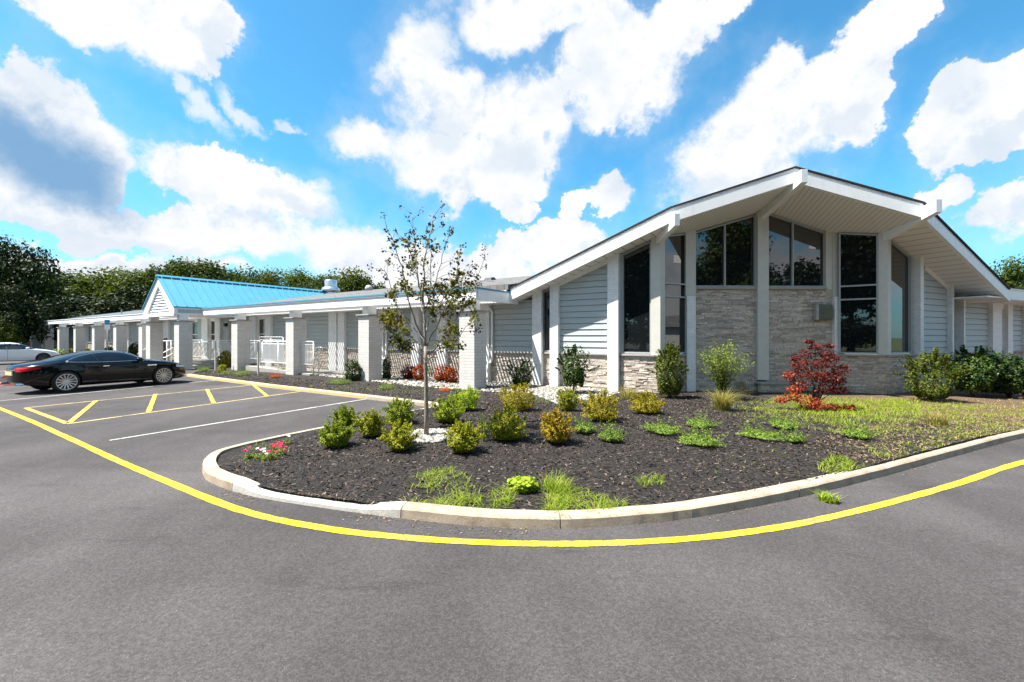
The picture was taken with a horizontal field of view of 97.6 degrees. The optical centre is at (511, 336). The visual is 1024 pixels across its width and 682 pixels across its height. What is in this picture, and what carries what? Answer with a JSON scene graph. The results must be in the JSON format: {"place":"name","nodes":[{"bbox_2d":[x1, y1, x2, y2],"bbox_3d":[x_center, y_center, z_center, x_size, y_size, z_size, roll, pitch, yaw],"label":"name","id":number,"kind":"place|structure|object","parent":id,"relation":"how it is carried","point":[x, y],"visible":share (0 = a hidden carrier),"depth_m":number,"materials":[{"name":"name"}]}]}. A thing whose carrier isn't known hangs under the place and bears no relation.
{"place":"outdoors","nodes":[
{"label":"outdoors","id":0,"kind":"place"},
{"bbox_2d":[270,366,356,374],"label":"path","id":1,"kind":"structure","parent":0,"point":[336,372],"depth_m":21.44,"materials":[{"name":"concrete"}]},
{"bbox_2d":[319,373,557,393],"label":"gravel","id":2,"kind":"structure","parent":0,"point":[494,386],"depth_m":16.11,"materials":[{"name":"gravel"}]},
{"bbox_2d":[0,353,1023,681],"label":"parking lot","id":3,"kind":"structure","parent":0,"point":[110,571],"depth_m":3.31,"materials":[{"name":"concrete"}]},
{"bbox_2d":[0,315,27,345],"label":"tall shrub","id":4,"kind":"object","parent":3,"relation":"on","point":[5,337],"visible":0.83,"depth_m":40.80,"materials":[{"name":"green plant"}]},
{"bbox_2d":[0,342,59,361],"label":"saloon car","id":5,"kind":"object","parent":3,"relation":"on","point":[10,351],"visible":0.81,"depth_m":29.30,"materials":[{"name":"white paint"}]},
{"bbox_2d":[1,350,185,392],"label":"coupe car","id":6,"kind":"object","parent":3,"relation":"on","point":[67,372],"visible":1,"depth_m":14.97,"materials":[{"name":"black paint"}]},
{"bbox_2d":[67,391,301,423],"bbox_3d":[-7.978,1.794,12.069,0.102,0.001,6.194,0,0,22],"label":"bay marking","id":7,"kind":"object","parent":3,"relation":"on","point":[176,408],"visible":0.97,"depth_m":11.03,"materials":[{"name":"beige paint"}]},
{"bbox_2d":[163,357,261,366],"bbox_3d":[-19.588,1.737,28.749,11.008,0.526,1.250,0,0,34],"label":"entrance landing","id":8,"kind":"object","parent":3,"relation":"on","point":[203,361],"visible":0.25,"depth_m":27.81,"materials":[{"name":"concrete"}]},
{"bbox_2d":[193,340,230,360],"bbox_3d":[-18.814,1.025,27.906,5.867,1.650,0.052,0,0,34],"label":"railing","id":9,"kind":"object","parent":8,"relation":"on","point":[224,346],"visible":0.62,"depth_m":28.07,"materials":[{"name":"metal"}]},
{"bbox_2d":[203,464,244,490],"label":"kerb","id":10,"kind":"structure","parent":3,"relation":"on","point":[216,474],"depth_m":5.47,"materials":[{"name":"beige concrete"}]},
{"bbox_2d":[187,374,274,387],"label":"kerb","id":11,"kind":"structure","parent":3,"relation":"on","point":[233,381],"depth_m":17.52,"materials":[{"name":"yellow paint"}]},
{"bbox_2d":[110,399,363,440],"bbox_3d":[-5.506,1.795,10.465,0.091,0.001,6.158,0,0,28],"label":"bay marking","id":12,"kind":"object","parent":3,"relation":"on","point":[228,421],"visible":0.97,"depth_m":9.47,"materials":[{"name":"white paint"}]},
{"bbox_2d":[246,365,321,375],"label":"ramp","id":13,"kind":"structure","parent":3,"relation":"on","point":[263,369],"depth_m":21.99,"materials":[{"name":"concrete"}]},
{"bbox_2d":[259,337,283,367],"bbox_3d":[-12.197,0.923,22.682,2.277,1.854,0.052,0,0,34],"label":"railing","id":14,"kind":"object","parent":13,"relation":"on","point":[271,339],"visible":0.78,"depth_m":22.63,"materials":[{"name":"metal"}]},
{"bbox_2d":[262,341,313,375],"bbox_3d":[-10.660,1.026,21.183,4.395,1.648,0.052,0,0,34],"label":"railing","id":15,"kind":"object","parent":13,"relation":"on","point":[268,353],"visible":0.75,"depth_m":21.43,"materials":[{"name":"metal"}]},
{"bbox_2d":[202,406,433,472],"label":"kerb","id":16,"kind":"structure","parent":3,"relation":"on","point":[210,458],"depth_m":6.89,"materials":[{"name":"beige concrete"}]},
{"bbox_2d":[232,477,407,517],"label":"curb","id":17,"kind":"structure","parent":3,"relation":"on","point":[245,485],"depth_m":4.79,"materials":[{"name":"concrete"}]},
{"bbox_2d":[272,385,367,398],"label":"kerb","id":18,"kind":"structure","parent":3,"relation":"on","point":[335,393],"depth_m":14.09,"materials":[{"name":"yellow paint"}]},
{"bbox_2d":[364,395,437,406],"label":"kerb","id":19,"kind":"structure","parent":3,"relation":"on","point":[390,399],"depth_m":12.35,"materials":[{"name":"beige concrete"}]},
{"bbox_2d":[401,501,559,528],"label":"kerb","id":20,"kind":"structure","parent":3,"relation":"on","point":[488,517],"depth_m":4.29,"materials":[{"name":"beige concrete"}]},
{"bbox_2d":[0,407,1023,546],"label":"road line","id":21,"kind":"object","parent":3,"relation":"on","point":[321,527],"visible":1,"depth_m":4.33,"materials":[{"name":"yellow paint"}]},
{"bbox_2d":[222,445,998,539],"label":"curb","id":22,"kind":"structure","parent":3,"relation":"on","point":[384,517],"depth_m":4.46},
{"bbox_2d":[558,483,799,528],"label":"kerb","id":23,"kind":"structure","parent":3,"relation":"on","point":[655,513],"depth_m":4.43,"materials":[{"name":"beige concrete"}]},
{"bbox_2d":[808,487,845,503],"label":"weed","id":24,"kind":"object","parent":3,"relation":"on","point":[824,497],"visible":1,"depth_m":4.89,"materials":[{"name":"green plant"}]},
{"bbox_2d":[788,442,971,496],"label":"kerb","id":25,"kind":"structure","parent":3,"relation":"on","point":[827,482],"depth_m":5.77,"materials":[{"name":"beige concrete"}]},
{"bbox_2d":[962,429,1023,450],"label":"kerb","id":26,"kind":"structure","parent":3,"relation":"on","point":[981,442],"depth_m":7.49,"materials":[{"name":"beige concrete"}]},
{"label":"planting bed","id":27,"kind":"structure","parent":3,"relation":"on","visible":0},
{"bbox_2d":[24,306,87,343],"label":"broadleaf tree","id":28,"kind":"object","parent":27,"relation":"on","point":[64,315],"visible":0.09,"depth_m":49.93,"materials":[{"name":"green plant"}]},
{"bbox_2d":[0,0,1023,287],"label":"sky","id":29,"kind":"structure","parent":0,"point":[134,134],"materials":[{"name":"blue"}]},
{"bbox_2d":[194,367,1023,509],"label":"planting bed","id":30,"kind":"object","parent":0,"point":[236,454],"visible":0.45,"depth_m":6.37,"materials":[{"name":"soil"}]},
{"bbox_2d":[217,350,230,366],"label":"shrub","id":31,"kind":"object","parent":30,"relation":"on","point":[227,360],"visible":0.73,"depth_m":25.36,"materials":[{"name":"green plant"}]},
{"bbox_2d":[316,416,357,447],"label":"shrub","id":32,"kind":"object","parent":30,"relation":"on","point":[338,435],"visible":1,"depth_m":6.81,"materials":[{"name":"green plant"}]},
{"bbox_2d":[327,404,360,425],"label":"shrub","id":33,"kind":"object","parent":30,"relation":"on","point":[344,414],"visible":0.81,"depth_m":8.36,"materials":[{"name":"green plant"}]},
{"bbox_2d":[343,358,361,380],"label":"shrub","id":34,"kind":"object","parent":30,"relation":"on","point":[356,368],"visible":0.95,"depth_m":17.45,"materials":[{"name":"green plant"}]},
{"bbox_2d":[193,371,524,413],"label":"mulch chips","id":35,"kind":"object","parent":30,"relation":"on","point":[265,381],"visible":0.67,"depth_m":15.29,"materials":[{"name":"wood"}]},
{"bbox_2d":[353,408,390,435],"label":"shrub","id":36,"kind":"object","parent":30,"relation":"on","point":[370,428],"visible":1,"depth_m":7.46,"materials":[{"name":"green plant"}]},
{"bbox_2d":[382,355,392,378],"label":"shrub","id":37,"kind":"object","parent":30,"relation":"on","point":[387,375],"visible":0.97,"depth_m":18.10,"materials":[{"name":"green plant"}]},
{"bbox_2d":[376,419,419,451],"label":"shrub","id":38,"kind":"object","parent":30,"relation":"on","point":[401,441],"visible":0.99,"depth_m":6.54,"materials":[{"name":"green plant"}]},
{"bbox_2d":[382,396,416,423],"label":"shrub","id":39,"kind":"object","parent":30,"relation":"on","point":[404,408],"visible":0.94,"depth_m":8.48,"materials":[{"name":"green plant"}]},
{"bbox_2d":[400,364,415,377],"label":"shrub","id":40,"kind":"object","parent":30,"relation":"on","point":[409,373],"visible":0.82,"depth_m":18.22,"materials":[{"name":"red plant"}]},
{"bbox_2d":[367,200,487,434],"bbox_3d":[-1.431,-0.286,7.581,2.046,4.098,2.044,0,0,0],"label":"sapling","id":41,"kind":"object","parent":30,"relation":"on","point":[390,319],"visible":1,"depth_m":7.28,"materials":[{"name":"green plant"}]},
{"bbox_2d":[407,428,453,443],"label":"gravel","id":42,"kind":"structure","parent":30,"relation":"on","point":[433,436],"depth_m":7.33,"materials":[{"name":"gravel"}]},
{"bbox_2d":[433,364,447,380],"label":"shrub","id":43,"kind":"object","parent":30,"relation":"on","point":[440,376],"visible":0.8,"depth_m":17.28,"materials":[{"name":"red plant"}]},
{"bbox_2d":[431,394,467,421],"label":"shrub","id":44,"kind":"object","parent":30,"relation":"on","point":[444,413],"visible":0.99,"depth_m":8.52,"materials":[{"name":"green plant"}]},
{"bbox_2d":[444,366,458,382],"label":"shrub","id":45,"kind":"object","parent":30,"relation":"on","point":[453,375],"visible":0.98,"depth_m":16.70,"materials":[{"name":"red plant"}]},
{"bbox_2d":[401,466,517,509],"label":"grass","id":46,"kind":"structure","parent":30,"relation":"on","point":[461,498],"depth_m":4.79,"materials":[{"name":"plant"}]},
{"bbox_2d":[447,384,480,410],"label":"shrub","id":47,"kind":"object","parent":30,"relation":"on","point":[469,395],"visible":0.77,"depth_m":9.97,"materials":[{"name":"green plant"}]},
{"bbox_2d":[442,418,487,452],"bbox_3d":[-0.694,1.460,6.512,0.577,0.536,0.604,0,0,-26],"label":"shrub","id":48,"kind":"object","parent":30,"relation":"on","point":[460,441],"visible":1,"depth_m":6.39,"materials":[{"name":"green plant"}]},
{"bbox_2d":[478,405,529,440],"bbox_3d":[-0.127,1.379,7.172,0.832,0.636,0.770,0,0,0],"label":"shrub","id":49,"kind":"object","parent":30,"relation":"on","point":[512,430],"visible":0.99,"depth_m":7.01,"materials":[{"name":"green plant"}]},
{"bbox_2d":[495,383,538,409],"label":"shrub","id":50,"kind":"object","parent":30,"relation":"on","point":[522,402],"visible":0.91,"depth_m":9.75,"materials":[{"name":"yellow plant"}]},
{"bbox_2d":[503,355,536,386],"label":"shrub","id":51,"kind":"object","parent":30,"relation":"on","point":[516,380],"visible":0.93,"depth_m":15.06,"materials":[{"name":"green plant"}]},
{"bbox_2d":[507,475,538,493],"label":"hosta","id":52,"kind":"object","parent":30,"relation":"on","point":[528,484],"visible":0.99,"depth_m":4.91,"materials":[{"name":"green plant"}]},
{"bbox_2d":[535,469,571,493],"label":"grass tuft","id":53,"kind":"object","parent":30,"relation":"on","point":[552,485],"visible":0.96,"depth_m":4.98,"materials":[{"name":"plant"}]},
{"bbox_2d":[539,407,578,442],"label":"shrub","id":54,"kind":"object","parent":30,"relation":"on","point":[556,430],"visible":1,"depth_m":6.80,"materials":[{"name":"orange plant"}]},
{"bbox_2d":[555,387,582,410],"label":"shrub","id":55,"kind":"object","parent":30,"relation":"on","point":[568,400],"visible":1,"depth_m":9.59,"materials":[{"name":"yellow plant"}]},
{"bbox_2d":[527,385,619,403],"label":"gravel","id":56,"kind":"structure","parent":30,"relation":"on","point":[585,390],"depth_m":13.58,"materials":[{"name":"gravel"}]},
{"bbox_2d":[554,343,599,392],"bbox_3d":[1.848,0.991,13.439,1.071,1.584,1.243,0,0,-44],"label":"holly bush","id":57,"kind":"object","parent":30,"relation":"on","point":[575,377],"visible":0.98,"depth_m":13.33,"materials":[{"name":"green plant"}]},
{"bbox_2d":[568,414,597,432],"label":"juniper","id":58,"kind":"object","parent":30,"relation":"on","point":[585,428],"visible":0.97,"depth_m":7.41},
{"bbox_2d":[536,485,642,516],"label":"grass","id":59,"kind":"structure","parent":30,"relation":"on","point":[567,502],"depth_m":4.58,"materials":[{"name":"plant"}]},
{"bbox_2d":[578,387,620,420],"bbox_3d":[1.634,1.297,8.440,0.790,0.673,0.851,0,0,0],"label":"shrub","id":60,"kind":"object","parent":30,"relation":"on","point":[603,414],"visible":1,"depth_m":8.28,"materials":[{"name":"yellow plant"}]},
{"bbox_2d":[595,420,628,442],"bbox_3d":[1.578,1.492,6.989,0.390,0.373,0.540,0,0,-39],"label":"juniper","id":61,"kind":"object","parent":30,"relation":"on","point":[610,437],"visible":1,"depth_m":6.92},
{"bbox_2d":[627,389,668,413],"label":"shrub","id":62,"kind":"object","parent":30,"relation":"on","point":[642,405],"visible":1,"depth_m":9.07,"materials":[{"name":"yellow plant"}]},
{"bbox_2d":[639,415,681,434],"bbox_3d":[2.469,1.488,7.412,0.762,0.328,0.684,0,0,-23],"label":"juniper","id":63,"kind":"object","parent":30,"relation":"on","point":[660,429],"visible":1,"depth_m":7.37,"materials":[{"name":"plant"}]},
{"bbox_2d":[647,341,688,397],"bbox_3d":[4.334,0.928,12.539,1.143,1.674,1.047,0,0,-24],"label":"yew bush","id":64,"kind":"object","parent":30,"relation":"on","point":[673,388],"visible":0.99,"depth_m":12.33,"materials":[{"name":"plant"}]},
{"bbox_2d":[676,425,729,446],"bbox_3d":[2.858,1.498,6.714,0.698,0.367,0.651,0,0,40],"label":"juniper","id":65,"kind":"object","parent":30,"relation":"on","point":[706,439],"visible":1,"depth_m":6.69,"materials":[{"name":"plant"}]},
{"bbox_2d":[684,412,722,427],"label":"juniper","id":66,"kind":"object","parent":30,"relation":"on","point":[701,424],"visible":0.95,"depth_m":7.76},
{"bbox_2d":[696,339,754,397],"bbox_3d":[5.772,0.871,12.194,1.495,1.764,1.632,0,0,0],"label":"loose shrub","id":67,"kind":"object","parent":30,"relation":"on","point":[720,373],"visible":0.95,"depth_m":12.09,"materials":[{"name":"green plant"}]},
{"bbox_2d":[707,398,800,422],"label":"grass","id":68,"kind":"structure","parent":30,"relation":"on","point":[745,407],"depth_m":10.12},
{"bbox_2d":[735,421,785,440],"bbox_3d":[4.001,1.513,7.169,0.740,0.303,0.795,0,0,43],"label":"juniper","id":69,"kind":"object","parent":30,"relation":"on","point":[755,433],"visible":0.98,"depth_m":7.10,"materials":[{"name":"plant"}]},
{"bbox_2d":[760,410,801,428],"bbox_3d":[4.725,1.462,7.803,0.599,0.367,0.566,0,0,0],"label":"juniper","id":70,"kind":"object","parent":30,"relation":"on","point":[776,423],"visible":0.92,"depth_m":7.73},
{"bbox_2d":[777,423,814,442],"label":"juniper","id":71,"kind":"object","parent":30,"relation":"on","point":[793,438],"visible":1,"depth_m":6.84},
{"bbox_2d":[774,339,855,411],"bbox_3d":[6.799,0.887,10.234,1.805,1.674,1.350,0,0,0],"label":"red maple","id":72,"kind":"object","parent":30,"relation":"on","point":[815,399],"visible":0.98,"depth_m":10.10,"materials":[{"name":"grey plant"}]},
{"bbox_2d":[812,451,866,473],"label":"grass","id":73,"kind":"structure","parent":30,"relation":"on","point":[846,461],"depth_m":5.80,"materials":[{"name":"plant"}]},
{"bbox_2d":[840,418,883,438],"bbox_3d":[5.523,1.491,7.165,0.487,0.374,0.516,0,0,0],"label":"juniper","id":74,"kind":"object","parent":30,"relation":"on","point":[858,434],"visible":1,"depth_m":7.12,"materials":[{"name":"plant"}]},
{"bbox_2d":[752,393,1023,458],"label":"grass","id":75,"kind":"structure","parent":30,"relation":"on","point":[952,415],"depth_m":9.08,"materials":[{"name":"plant"}]},
{"bbox_2d":[801,414,1023,462],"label":"brown litter","id":76,"kind":"object","parent":30,"relation":"on","point":[931,440],"visible":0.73,"depth_m":7.54,"materials":[{"name":"plant"}]},
{"bbox_2d":[891,346,972,400],"bbox_3d":[11.256,1.016,12.078,1.408,1.541,1.310,0,0,0],"label":"yew bush","id":77,"kind":"object","parent":30,"relation":"on","point":[932,391],"visible":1,"depth_m":11.89,"materials":[{"name":"plant"}]},
{"bbox_2d":[921,408,954,426],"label":"grass tuft","id":78,"kind":"object","parent":30,"relation":"on","point":[930,418],"visible":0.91,"depth_m":8.27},
{"bbox_2d":[938,344,1008,396],"bbox_3d":[13.287,0.998,12.953,1.261,1.588,1.466,0,0,-34],"label":"holly bush","id":79,"kind":"object","parent":30,"relation":"on","point":[981,384],"visible":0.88,"depth_m":12.68,"materials":[{"name":"green plant"}]},
{"bbox_2d":[969,351,1023,397],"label":"shrub","id":80,"kind":"object","parent":30,"relation":"on","point":[1010,383],"visible":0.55,"depth_m":12.55,"materials":[{"name":"green plant"}]},
{"bbox_2d":[702,388,752,410],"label":"ornamental grass","id":81,"kind":"object","parent":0,"point":[722,403],"depth_m":9.67,"materials":[{"name":"plant"}]},
{"bbox_2d":[787,396,922,423],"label":"grass","id":82,"kind":"structure","parent":0,"point":[887,410],"depth_m":9.93,"materials":[{"name":"plant"}]},
{"label":"ground","id":83,"kind":"structure","parent":0,"visible":0},
{"bbox_2d":[0,280,58,342],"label":"broadleaf tree","id":84,"kind":"object","parent":83,"relation":"on","point":[25,315],"visible":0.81,"depth_m":42.80,"materials":[{"name":"green plant"}]},
{"bbox_2d":[0,230,70,335],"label":"broadleaf tree","id":85,"kind":"object","parent":83,"relation":"on","point":[19,268],"visible":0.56,"depth_m":46.25,"materials":[{"name":"green plant"}]},
{"bbox_2d":[40,269,94,306],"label":"broadleaf tree","id":86,"kind":"object","parent":83,"relation":"on","point":[72,289],"visible":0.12,"depth_m":59.14,"materials":[{"name":"green plant"}]},
{"bbox_2d":[58,269,103,289],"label":"broadleaf tree","id":87,"kind":"object","parent":83,"relation":"on","point":[72,276],"visible":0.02,"depth_m":62.38,"materials":[{"name":"green plant"}]},
{"bbox_2d":[55,292,111,315],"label":"broadleaf tree","id":88,"kind":"object","parent":83,"relation":"on","point":[78,296],"visible":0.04,"depth_m":56.12,"materials":[{"name":"green plant"}]},
{"bbox_2d":[60,293,140,315],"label":"broadleaf tree","id":89,"kind":"object","parent":83,"relation":"on","point":[102,306],"visible":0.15,"depth_m":54.67,"materials":[{"name":"green plant"}]},
{"bbox_2d":[71,265,142,296],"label":"broadleaf tree","id":90,"kind":"object","parent":83,"relation":"on","point":[97,285],"visible":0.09,"depth_m":62.03,"materials":[{"name":"green plant"}]},
{"bbox_2d":[91,266,152,307],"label":"broadleaf tree","id":91,"kind":"object","parent":83,"relation":"on","point":[133,278],"visible":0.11,"depth_m":61.25,"materials":[{"name":"green plant"}]},
{"bbox_2d":[100,282,151,309],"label":"broadleaf tree","id":92,"kind":"object","parent":83,"relation":"on","point":[136,289],"visible":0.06,"depth_m":58.34,"materials":[{"name":"green plant"}]},
{"bbox_2d":[137,256,197,289],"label":"broadleaf tree","id":93,"kind":"object","parent":83,"relation":"on","point":[151,271],"visible":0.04,"depth_m":62.53,"materials":[{"name":"green plant"}]},
{"bbox_2d":[149,255,226,285],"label":"broadleaf tree","id":94,"kind":"object","parent":83,"relation":"on","point":[182,270],"visible":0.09,"depth_m":61.04,"materials":[{"name":"green plant"}]},
{"bbox_2d":[187,257,248,281],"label":"broadleaf tree","id":95,"kind":"object","parent":83,"relation":"on","point":[206,268],"visible":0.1,"depth_m":61.86,"materials":[{"name":"green plant"}]},
{"bbox_2d":[220,263,268,283],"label":"broadleaf tree","id":96,"kind":"object","parent":83,"relation":"on","point":[249,277],"visible":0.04,"depth_m":60.85,"materials":[{"name":"green plant"}]},
{"bbox_2d":[251,265,290,286],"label":"broadleaf tree","id":97,"kind":"object","parent":83,"relation":"on","point":[269,279],"visible":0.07,"depth_m":61.22,"materials":[{"name":"green plant"}]},
{"bbox_2d":[282,265,321,287],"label":"broadleaf tree","id":98,"kind":"object","parent":83,"relation":"on","point":[301,276],"visible":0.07,"depth_m":60.14,"materials":[{"name":"green plant"}]},
{"bbox_2d":[291,270,340,289],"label":"broadleaf tree","id":99,"kind":"object","parent":83,"relation":"on","point":[316,286],"visible":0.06,"depth_m":58.93,"materials":[{"name":"green plant"}]},
{"bbox_2d":[329,265,374,292],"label":"broadleaf tree","id":100,"kind":"object","parent":83,"relation":"on","point":[344,284],"visible":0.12,"depth_m":59.04,"materials":[{"name":"green plant"}]},
{"bbox_2d":[352,275,385,290],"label":"broadleaf tree","id":101,"kind":"object","parent":83,"relation":"on","point":[363,286],"visible":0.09,"depth_m":60.71,"materials":[{"name":"green plant"}]},
{"bbox_2d":[21,166,1023,393],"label":"clinic building","id":102,"kind":"structure","parent":83,"relation":"on","point":[772,272],"depth_m":14.37,"materials":[{"name":"paint"}]},
{"bbox_2d":[258,319,264,341],"bbox_3d":[-14.629,-0.265,26.406,1.073,1.590,0.125,0,0,34],"label":"window","id":103,"kind":"structure","parent":102,"relation":"in","point":[261,322],"depth_m":26.58,"materials":[{"name":"glass"}]},
{"bbox_2d":[543,289,549,351],"bbox_3d":[1.248,-0.600,15.887,0.496,2.260,0.125,0,0,34],"label":"window","id":104,"kind":"structure","parent":102,"relation":"in","point":[547,293],"depth_m":15.90,"materials":[{"name":"black glass"}]},
{"bbox_2d":[622,241,650,353],"bbox_3d":[3.931,-1.217,14.108,0.937,3.494,0.125,0,0,34],"label":"window","id":105,"kind":"structure","parent":102,"relation":"in","point":[636,263],"depth_m":14.11,"materials":[{"name":"black glass"}]},
{"bbox_2d":[665,234,685,353],"bbox_3d":[5.110,-1.376,14.017,1.060,3.812,0.125,0,0,-26],"label":"window","id":106,"kind":"structure","parent":102,"relation":"in","point":[674,244],"depth_m":14.02,"materials":[{"name":"black glass"}]},
{"bbox_2d":[696,214,755,286],"bbox_3d":[6.811,-2.748,14.366,1.997,2.331,0.125,0,0,-1],"label":"window","id":107,"kind":"structure","parent":102,"relation":"in","point":[725,253],"depth_m":14.38,"materials":[{"name":"black glass"}]},
{"bbox_2d":[769,214,824,286],"bbox_3d":[9.110,-2.784,14.420,1.960,2.402,0.125,0,0,-1],"label":"window","id":108,"kind":"structure","parent":102,"relation":"in","point":[795,249],"depth_m":14.43,"materials":[{"name":"black glass"}]},
{"bbox_2d":[839,233,877,353],"bbox_3d":[10.788,-1.383,13.966,0.974,3.826,0.125,0,0,34],"label":"window","id":109,"kind":"structure","parent":102,"relation":"in","point":[858,252],"depth_m":13.97,"materials":[{"name":"black glass"}]},
{"bbox_2d":[891,239,911,353],"bbox_3d":[12.070,-1.242,13.980,1.336,3.543,0.125,0,0,-26],"label":"window","id":110,"kind":"structure","parent":102,"relation":"in","point":[901,261],"depth_m":14.06,"materials":[{"name":"grey glass"}]},
{"bbox_2d":[990,253,1023,288],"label":"broadleaf tree","id":111,"kind":"object","parent":83,"relation":"on","point":[1009,276],"visible":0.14,"depth_m":61.65,"materials":[{"name":"green plant"}]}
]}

